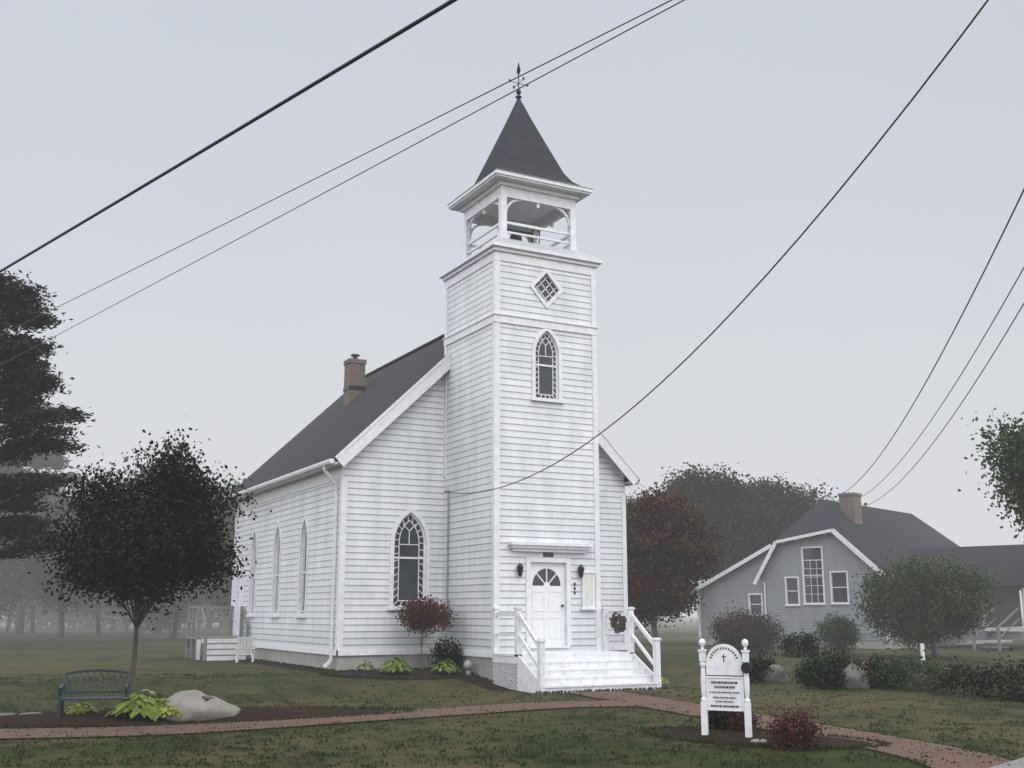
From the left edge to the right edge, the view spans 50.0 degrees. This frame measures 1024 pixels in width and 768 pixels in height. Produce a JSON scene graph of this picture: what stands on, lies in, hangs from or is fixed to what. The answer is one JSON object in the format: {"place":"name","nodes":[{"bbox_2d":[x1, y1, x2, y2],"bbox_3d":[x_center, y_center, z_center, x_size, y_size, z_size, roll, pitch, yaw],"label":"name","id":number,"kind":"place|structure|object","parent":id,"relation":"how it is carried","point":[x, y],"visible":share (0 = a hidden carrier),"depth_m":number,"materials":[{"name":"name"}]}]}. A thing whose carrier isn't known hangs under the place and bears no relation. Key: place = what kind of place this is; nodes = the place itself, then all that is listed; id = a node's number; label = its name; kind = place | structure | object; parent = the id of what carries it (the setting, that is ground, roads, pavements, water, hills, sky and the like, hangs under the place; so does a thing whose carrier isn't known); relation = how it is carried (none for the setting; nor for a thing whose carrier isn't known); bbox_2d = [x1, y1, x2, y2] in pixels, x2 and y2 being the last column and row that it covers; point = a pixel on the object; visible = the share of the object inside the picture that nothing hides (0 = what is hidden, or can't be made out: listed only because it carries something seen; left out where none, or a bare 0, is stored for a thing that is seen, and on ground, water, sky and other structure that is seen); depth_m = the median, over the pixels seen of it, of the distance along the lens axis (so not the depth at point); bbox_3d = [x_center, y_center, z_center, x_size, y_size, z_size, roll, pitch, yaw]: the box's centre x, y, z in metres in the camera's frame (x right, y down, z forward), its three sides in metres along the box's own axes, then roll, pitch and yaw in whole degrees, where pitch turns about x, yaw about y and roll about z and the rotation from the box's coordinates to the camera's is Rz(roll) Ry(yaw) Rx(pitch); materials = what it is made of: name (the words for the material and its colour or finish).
{"place":"outdoors","nodes":[
{"label":"outdoors","id":0,"kind":"place"},
{"bbox_2d":[0,0,684,364],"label":"utility wires","id":1,"kind":"object","parent":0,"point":[360,56],"visible":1,"depth_m":14.73,"materials":[{"name":"black rubber"}]},
{"bbox_2d":[0,613,1023,767],"bbox_3d":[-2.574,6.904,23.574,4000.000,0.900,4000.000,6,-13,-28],"label":"lawn","id":2,"kind":"structure","parent":0,"point":[42,652],"depth_m":21.97,"materials":[{"name":"green plant"}]},
{"bbox_2d":[0,412,26,467],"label":"pine","id":3,"kind":"object","parent":2,"relation":"on","point":[17,465],"visible":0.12,"depth_m":64.70,"materials":[{"name":"green plant"}]},
{"bbox_2d":[0,468,43,623],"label":"tree","id":4,"kind":"object","parent":2,"relation":"on","point":[9,591],"visible":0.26,"depth_m":60.09,"materials":[{"name":"green plant"}]},
{"bbox_2d":[0,608,43,627],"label":"tree","id":5,"kind":"object","parent":2,"relation":"on","point":[3,619],"depth_m":108.66,"materials":[{"name":"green plant"}]},
{"bbox_2d":[0,502,50,632],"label":"tree","id":6,"kind":"object","parent":2,"relation":"on","point":[7,628],"visible":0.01,"depth_m":80.19,"materials":[{"name":"green plant"}]},
{"bbox_2d":[18,712,39,714],"bbox_3d":[-8.433,5.851,19.409,0.743,0.088,0.376,6,-13,-28],"label":"stone","id":7,"kind":"object","parent":2,"relation":"on","point":[29,713],"visible":0.22,"depth_m":19.34,"materials":[{"name":"stone"}]},
{"bbox_2d":[1,487,80,629],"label":"tree","id":8,"kind":"object","parent":2,"relation":"on","point":[52,618],"visible":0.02,"depth_m":92.74,"materials":[{"name":"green plant"}]},
{"bbox_2d":[9,487,77,635],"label":"tree","id":9,"kind":"object","parent":2,"relation":"on","point":[32,619],"visible":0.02,"depth_m":71.74,"materials":[{"name":"green plant"}]},
{"bbox_2d":[0,450,89,634],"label":"tree","id":10,"kind":"object","parent":2,"relation":"on","point":[55,462],"visible":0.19,"depth_m":74.91,"materials":[{"name":"green plant"}]},
{"bbox_2d":[0,269,99,562],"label":"pine","id":11,"kind":"object","parent":2,"relation":"on","point":[23,375],"visible":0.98,"depth_m":49.90,"materials":[{"name":"green plant"}]},
{"bbox_2d":[4,488,108,640],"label":"tree","id":12,"kind":"object","parent":2,"relation":"on","point":[40,577],"visible":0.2,"depth_m":57.84,"materials":[{"name":"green plant"}]},
{"bbox_2d":[56,669,130,718],"bbox_3d":[-7.185,5.363,18.887,1.107,0.855,0.628,3,-12,-14],"label":"garden bench","id":13,"kind":"object","parent":2,"relation":"on","point":[61,695],"visible":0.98,"depth_m":19.08,"materials":[{"name":"paint"}]},
{"bbox_2d":[64,603,130,629],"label":"tree","id":14,"kind":"object","parent":2,"relation":"on","point":[88,622],"visible":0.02,"depth_m":92.36,"materials":[{"name":"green plant"}]},
{"bbox_2d":[65,588,146,636],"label":"tree","id":15,"kind":"object","parent":2,"relation":"on","point":[107,613],"visible":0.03,"depth_m":67.54,"materials":[{"name":"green plant"}]},
{"bbox_2d":[108,614,128,628],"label":"tree","id":16,"kind":"object","parent":2,"relation":"on","point":[121,621],"depth_m":101.20,"materials":[{"name":"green plant"}]},
{"bbox_2d":[124,615,128,632],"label":"tree","id":17,"kind":"object","parent":2,"relation":"on","point":[126,630],"visible":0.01,"depth_m":81.18,"materials":[{"name":"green plant"}]},
{"bbox_2d":[27,428,271,711],"bbox_3d":[-6.659,3.306,20.021,3.703,5.442,3.879,9,-15,-38],"label":"purple maple tree","id":18,"kind":"object","parent":2,"relation":"on","point":[149,546],"visible":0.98,"depth_m":19.63,"materials":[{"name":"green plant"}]},
{"bbox_2d":[121,667,197,700],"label":"flower stalks","id":19,"kind":"object","parent":2,"relation":"on","point":[169,682],"visible":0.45,"depth_m":19.54,"materials":[{"name":"plant"}]},
{"bbox_2d":[107,456,214,634],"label":"tree","id":20,"kind":"object","parent":2,"relation":"on","point":[149,624],"visible":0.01,"depth_m":76.18,"materials":[{"name":"green plant"}]},
{"bbox_2d":[124,484,213,639],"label":"tree","id":21,"kind":"object","parent":2,"relation":"on","point":[182,604],"visible":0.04,"depth_m":61.52,"materials":[{"name":"green plant"}]},
{"bbox_2d":[169,611,205,627],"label":"tree","id":22,"kind":"object","parent":2,"relation":"on","point":[184,625],"visible":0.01,"depth_m":104.19,"materials":[{"name":"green plant"}]},
{"bbox_2d":[0,708,393,726],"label":"mulch bed","id":23,"kind":"object","parent":2,"relation":"on","point":[88,717],"visible":0.65,"depth_m":18.92,"materials":[{"name":"brown soil"}]},
{"bbox_2d":[0,713,16,715],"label":"stone","id":24,"kind":"object","parent":23,"relation":"on","point":[3,714],"visible":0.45,"depth_m":19.25,"materials":[{"name":"stone"}]},
{"bbox_2d":[64,701,98,713],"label":"flower plant","id":25,"kind":"object","parent":23,"relation":"on","point":[77,708],"visible":0.94,"depth_m":19.22,"materials":[{"name":"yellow plant"}]},
{"bbox_2d":[104,689,166,721],"bbox_3d":[-6.367,5.536,18.980,1.285,0.485,1.277,1,-12,-5],"label":"hosta plant","id":26,"kind":"object","parent":23,"relation":"on","point":[146,702],"visible":0.85,"depth_m":18.63,"materials":[{"name":"green plant"}]},
{"bbox_2d":[158,700,182,717],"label":"hosta plant","id":27,"kind":"object","parent":23,"relation":"on","point":[169,711],"visible":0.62,"depth_m":18.57,"materials":[{"name":"yellow plant"}]},
{"bbox_2d":[163,690,240,720],"bbox_3d":[-5.363,5.574,19.041,1.357,0.524,0.795,6,-13,-28],"label":"memorial rock","id":28,"kind":"object","parent":23,"relation":"on","point":[192,705],"visible":0.82,"depth_m":18.76,"materials":[{"name":"stone"}]},
{"bbox_2d":[202,499,213,629],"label":"tree","id":29,"kind":"object","parent":2,"relation":"on","point":[209,623],"depth_m":96.52,"materials":[{"name":"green plant"}]},
{"bbox_2d":[186,488,231,628],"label":"tree","id":30,"kind":"object","parent":2,"relation":"on","point":[227,625],"depth_m":99.95,"materials":[{"name":"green plant"}]},
{"bbox_2d":[187,472,248,630],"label":"tree","id":31,"kind":"object","parent":2,"relation":"on","point":[224,599],"visible":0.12,"depth_m":58.33,"materials":[{"name":"green plant"}]},
{"bbox_2d":[201,507,235,629],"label":"tree","id":32,"kind":"object","parent":2,"relation":"on","point":[222,625],"visible":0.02,"depth_m":95.05,"materials":[{"name":"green plant"}]},
{"bbox_2d":[235,637,255,662],"bbox_3d":[-8.214,8.179,33.806,0.576,0.763,0.624,2,-12,-8],"label":"lawn chair","id":33,"kind":"object","parent":2,"relation":"on","point":[241,650],"visible":1,"depth_m":33.62,"materials":[{"name":"paint"}]},
{"bbox_2d":[235,660,328,672],"bbox_3d":[-7.331,8.345,32.780,0.600,0.010,11.700,6,-13,-28],"label":"soil dripline","id":34,"kind":"object","parent":2,"relation":"on","point":[289,667],"depth_m":30.89,"materials":[{"name":"brown soil"}]},
{"bbox_2d":[0,700,636,737],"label":"brick path","id":35,"kind":"structure","parent":2,"relation":"on","point":[220,726],"depth_m":18.61,"materials":[{"name":"brown brick"}]},
{"bbox_2d":[330,669,465,678],"bbox_3d":[-2.678,7.353,27.850,4.188,0.154,2.425,6,-13,-28],"label":"mulch bed","id":36,"kind":"object","parent":2,"relation":"on","point":[418,673],"visible":0.66,"depth_m":27.32,"materials":[{"name":"brown soil"}]},
{"bbox_2d":[356,658,373,669],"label":"hosta plant","id":37,"kind":"object","parent":36,"relation":"on","point":[365,664],"visible":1,"depth_m":27.53,"materials":[{"name":"green plant"}]},
{"bbox_2d":[377,655,412,672],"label":"hosta plant","id":38,"kind":"object","parent":36,"relation":"on","point":[400,664],"visible":1,"depth_m":27.10,"materials":[{"name":"green plant"}]},
{"bbox_2d":[392,592,459,669],"bbox_3d":[-2.207,6.437,28.404,1.703,2.082,2.009,6,-13,-28],"label":"japanese maple tree","id":39,"kind":"object","parent":36,"relation":"on","point":[421,616],"visible":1,"depth_m":28.25,"materials":[{"name":"red plant"}]},
{"bbox_2d":[427,634,465,670],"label":"green shrub","id":40,"kind":"object","parent":36,"relation":"on","point":[447,651],"visible":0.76,"depth_m":28.38,"materials":[{"name":"green plant"}]},
{"bbox_2d":[431,658,461,672],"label":"hosta plant","id":41,"kind":"object","parent":36,"relation":"on","point":[446,668],"visible":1,"depth_m":27.48,"materials":[{"name":"green plant"}]},
{"bbox_2d":[463,660,472,675],"bbox_3d":[-1.109,7.177,27.743,0.253,0.390,0.260,6,-13,-28],"label":"garden gazing ball","id":42,"kind":"object","parent":36,"relation":"on","point":[468,665],"visible":1,"depth_m":27.67,"materials":[{"name":"silver metal"}]},
{"bbox_2d":[0,658,892,750],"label":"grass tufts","id":43,"kind":"object","parent":2,"relation":"on","point":[644,729],"depth_m":18.72,"materials":[{"name":"green plant"}]},
{"bbox_2d":[458,676,514,690],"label":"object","id":44,"kind":"structure","parent":2,"relation":"on","point":[473,680],"depth_m":26.62,"materials":[{"name":"brown soil"}]},
{"bbox_2d":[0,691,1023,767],"bbox_3d":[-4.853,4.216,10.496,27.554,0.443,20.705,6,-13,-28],"label":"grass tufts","id":45,"kind":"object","parent":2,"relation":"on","point":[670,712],"depth_m":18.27,"materials":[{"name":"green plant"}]},
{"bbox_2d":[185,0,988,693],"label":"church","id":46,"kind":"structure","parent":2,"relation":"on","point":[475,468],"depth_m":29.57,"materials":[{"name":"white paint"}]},
{"bbox_2d":[531,562,564,645],"bbox_3d":[0.886,5.622,28.051,1.070,2.090,0.037,6,-13,-28],"label":"church door","id":47,"kind":"structure","parent":46,"relation":"in","point":[547,613],"depth_m":28.05,"materials":[{"name":"paint"}]},
{"bbox_2d":[661,675,668,683],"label":"hosta plant","id":48,"kind":"object","parent":2,"relation":"on","point":[664,681],"visible":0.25,"depth_m":26.68,"materials":[{"name":"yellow plant"}]},
{"bbox_2d":[625,480,731,644],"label":"red tree","id":49,"kind":"object","parent":2,"relation":"on","point":[661,528],"visible":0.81,"depth_m":51.98,"materials":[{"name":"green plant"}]},
{"bbox_2d":[697,710,741,730],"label":"shrub","id":50,"kind":"object","parent":2,"relation":"on","point":[716,719],"visible":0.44,"depth_m":18.05,"materials":[{"name":"green plant"}]},
{"bbox_2d":[658,462,787,583],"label":"dark tree","id":51,"kind":"object","parent":2,"relation":"on","point":[724,500],"visible":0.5,"depth_m":73.18,"materials":[{"name":"green plant"}]},
{"bbox_2d":[698,638,751,737],"bbox_3d":[3.375,4.827,17.265,0.852,1.605,0.132,-5,-13,24],"label":"church sign","id":52,"kind":"object","parent":2,"relation":"on","point":[722,693],"visible":1,"depth_m":17.29,"materials":[{"name":"white paint"}]},
{"bbox_2d":[723,710,763,730],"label":"red shrub","id":53,"kind":"object","parent":2,"relation":"on","point":[740,726],"visible":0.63,"depth_m":17.76,"materials":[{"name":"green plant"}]},
{"bbox_2d":[701,600,788,653],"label":"hedge shrub","id":54,"kind":"object","parent":2,"relation":"on","point":[737,630],"visible":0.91,"depth_m":40.31,"materials":[{"name":"purple plant"}]},
{"bbox_2d":[724,651,774,682],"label":"shrub","id":55,"kind":"object","parent":2,"relation":"on","point":[758,672],"visible":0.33,"depth_m":28.41,"materials":[{"name":"green plant"}]},
{"bbox_2d":[750,739,766,741],"bbox_3d":[3.840,5.467,16.760,0.555,0.089,0.338,6,-13,-28],"label":"sign bed stone","id":56,"kind":"object","parent":2,"relation":"on","point":[758,740],"visible":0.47,"depth_m":16.65,"materials":[{"name":"stone"}]},
{"bbox_2d":[650,729,870,748],"bbox_3d":[3.893,5.561,17.261,3.825,0.115,1.781,-5,-13,21],"label":"mulch bed","id":57,"kind":"object","parent":2,"relation":"on","point":[734,736],"visible":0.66,"depth_m":17.06,"materials":[{"name":"brown soil"}]},
{"bbox_2d":[749,650,778,679],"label":"shrub","id":58,"kind":"object","parent":2,"relation":"on","point":[760,657],"visible":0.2,"depth_m":29.70,"materials":[{"name":"green plant"}]},
{"bbox_2d":[763,664,790,682],"bbox_3d":[6.955,7.660,29.030,0.942,0.468,0.712,6,-13,-28],"label":"border boulder","id":59,"kind":"object","parent":2,"relation":"on","point":[778,675],"visible":0.81,"depth_m":28.70,"materials":[{"name":"stone"}]},
{"bbox_2d":[738,472,821,549],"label":"dark tree","id":60,"kind":"object","parent":2,"relation":"on","point":[791,504],"visible":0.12,"depth_m":76.49,"materials":[{"name":"green plant"}]},
{"bbox_2d":[759,700,826,749],"bbox_3d":[4.182,5.094,16.319,0.883,0.766,0.895,2,-12,-10],"label":"bush","id":61,"kind":"object","parent":2,"relation":"on","point":[786,727],"visible":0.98,"depth_m":16.16,"materials":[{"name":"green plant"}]},
{"bbox_2d":[777,629,825,656],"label":"shrub","id":62,"kind":"object","parent":2,"relation":"on","point":[807,641],"depth_m":37.53,"materials":[{"name":"green plant"}]},
{"bbox_2d":[789,651,831,679],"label":"shrub","id":63,"kind":"object","parent":2,"relation":"on","point":[800,671],"visible":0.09,"depth_m":29.00,"materials":[{"name":"green plant"}]},
{"bbox_2d":[789,653,848,689],"bbox_3d":[7.574,7.025,26.743,1.378,0.935,1.291,6,-13,-28],"label":"shrub","id":64,"kind":"object","parent":2,"relation":"on","point":[823,669],"visible":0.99,"depth_m":26.64,"materials":[{"name":"green plant"}]},
{"bbox_2d":[787,482,866,512],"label":"dark tree","id":65,"kind":"object","parent":2,"relation":"on","point":[819,491],"visible":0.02,"depth_m":81.91,"materials":[{"name":"green plant"}]},
{"bbox_2d":[805,652,852,684],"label":"shrub","id":66,"kind":"object","parent":2,"relation":"on","point":[819,666],"visible":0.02,"depth_m":28.09,"materials":[{"name":"green plant"}]},
{"bbox_2d":[801,646,866,685],"bbox_3d":[8.001,7.002,27.438,1.590,1.243,1.640,-7,-13,29],"label":"border shrub","id":67,"kind":"object","parent":2,"relation":"on","point":[838,659],"visible":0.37,"depth_m":27.26,"materials":[{"name":"green plant"}]},
{"bbox_2d":[810,610,864,655],"bbox_3d":[11.696,8.895,39.136,1.996,1.651,2.211,6,-13,-28],"label":"green shrub","id":68,"kind":"object","parent":2,"relation":"on","point":[843,632],"depth_m":38.92,"materials":[{"name":"green plant"}]},
{"bbox_2d":[837,663,869,688],"bbox_3d":[8.409,7.208,27.081,1.197,0.615,0.686,10,-16,-41],"label":"border boulder","id":69,"kind":"object","parent":2,"relation":"on","point":[854,676],"visible":0.73,"depth_m":26.72,"materials":[{"name":"stone"}]},
{"bbox_2d":[700,532,1023,640],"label":"house siding","id":70,"kind":"object","parent":2,"relation":"on","point":[737,585],"visible":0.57,"depth_m":48.91,"materials":[{"name":"grey wood"}]},
{"bbox_2d":[751,548,847,613],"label":"windows","id":71,"kind":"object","parent":70,"relation":"in","point":[839,580],"visible":0.96,"depth_m":48.38,"materials":[{"name":"grey glass"}]},
{"bbox_2d":[689,528,1023,640],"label":"house trim","id":72,"kind":"structure","parent":70,"relation":"attached to","point":[849,545],"depth_m":48.54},
{"bbox_2d":[839,648,905,688],"bbox_3d":[8.980,7.082,27.258,1.742,1.044,1.902,6,-13,-28],"label":"border shrub","id":73,"kind":"object","parent":2,"relation":"on","point":[872,666],"visible":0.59,"depth_m":26.96,"materials":[{"name":"green plant"}]},
{"bbox_2d":[759,499,1023,589],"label":"house roof","id":74,"kind":"structure","parent":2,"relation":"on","point":[877,536],"depth_m":49.55,"materials":[{"name":"grey"}]},
{"bbox_2d":[837,492,862,524],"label":"chimney","id":75,"kind":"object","parent":74,"relation":"on","point":[853,512],"visible":0.82,"depth_m":50.74,"materials":[{"name":"brown brick"}]},
{"bbox_2d":[866,658,916,689],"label":"shrub","id":76,"kind":"object","parent":2,"relation":"on","point":[893,678],"visible":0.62,"depth_m":26.84,"materials":[{"name":"green plant"}]},
{"bbox_2d":[879,648,954,692],"bbox_3d":[9.829,6.917,26.464,1.587,1.088,1.792,6,-13,-28],"label":"border shrub","id":77,"kind":"object","parent":2,"relation":"on","point":[918,667],"visible":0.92,"depth_m":26.40,"materials":[{"name":"green plant"}]},
{"bbox_2d":[920,644,924,675],"bbox_3d":[10.115,6.799,27.004,0.092,0.800,0.092,-9,-15,38],"label":"white marker post","id":78,"kind":"object","parent":2,"relation":"on","point":[922,652],"visible":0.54,"depth_m":27.01,"materials":[{"name":"paint"}]},
{"bbox_2d":[850,546,1004,657],"bbox_3d":[13.910,7.424,37.399,4.966,3.824,5.386,6,-13,-28],"label":"tree","id":79,"kind":"object","parent":2,"relation":"on","point":[937,600],"visible":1,"depth_m":36.34,"materials":[{"name":"green plant"}]},
{"bbox_2d":[925,656,1003,697],"bbox_3d":[10.451,6.789,25.439,1.760,0.979,1.670,-1,-12,6],"label":"border shrub","id":80,"kind":"object","parent":2,"relation":"on","point":[949,680],"visible":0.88,"depth_m":25.11,"materials":[{"name":"green plant"}]},
{"bbox_2d":[957,408,1023,537],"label":"tree","id":81,"kind":"object","parent":2,"relation":"on","point":[1012,449],"visible":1,"depth_m":29.99,"materials":[{"name":"green plant"}]},
{"bbox_2d":[971,607,1020,650],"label":"deck railing","id":82,"kind":"object","parent":2,"relation":"on","point":[999,639],"visible":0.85,"depth_m":44.25,"materials":[{"name":"white wood"}]},
{"bbox_2d":[971,649,1023,701],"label":"border shrub","id":83,"kind":"object","parent":2,"relation":"on","point":[1013,690],"visible":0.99,"depth_m":24.17,"materials":[{"name":"green plant"}]},
{"bbox_2d":[985,467,1023,542],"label":"tree","id":84,"kind":"object","parent":2,"relation":"on","point":[1009,506],"visible":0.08,"depth_m":41.95,"materials":[{"name":"green plant"}]},
{"bbox_2d":[0,0,1023,612],"label":"sky","id":85,"kind":"structure","parent":0,"point":[707,136],"materials":[{"name":"grey"}]},
{"bbox_2d":[573,691,1010,767],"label":"brick path","id":86,"kind":"structure","parent":0,"point":[692,709],"depth_m":17.14,"materials":[{"name":"brown brick"}]},
{"bbox_2d":[700,588,1022,648],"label":"foundation","id":87,"kind":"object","parent":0,"point":[1008,606],"depth_m":48.55,"materials":[{"name":"grey concrete"}]},
{"bbox_2d":[990,757,1023,767],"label":"road asphalt","id":88,"kind":"structure","parent":0,"point":[1014,764],"depth_m":14.77,"materials":[{"name":"grey asphalt"}]},
{"bbox_3d":[5.842,-0.578,9.268,0.304,9.800,0.320,6,-13,-28],"label":"utility pole","id":89,"kind":"object","parent":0,"visible":0},
{"bbox_2d":[830,189,1023,497],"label":"power line","id":90,"kind":"object","parent":89,"relation":"attached to","point":[955,326],"visible":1,"depth_m":19.27,"materials":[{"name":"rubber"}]},
{"bbox_2d":[835,267,1023,502],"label":"power line","id":91,"kind":"object","parent":89,"relation":"attached to","point":[955,382],"visible":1,"depth_m":19.97,"materials":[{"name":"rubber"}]},
{"bbox_2d":[841,303,1023,507],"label":"power line","id":92,"kind":"object","parent":89,"relation":"attached to","point":[961,402],"visible":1,"depth_m":20.19,"materials":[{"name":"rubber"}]}
]}

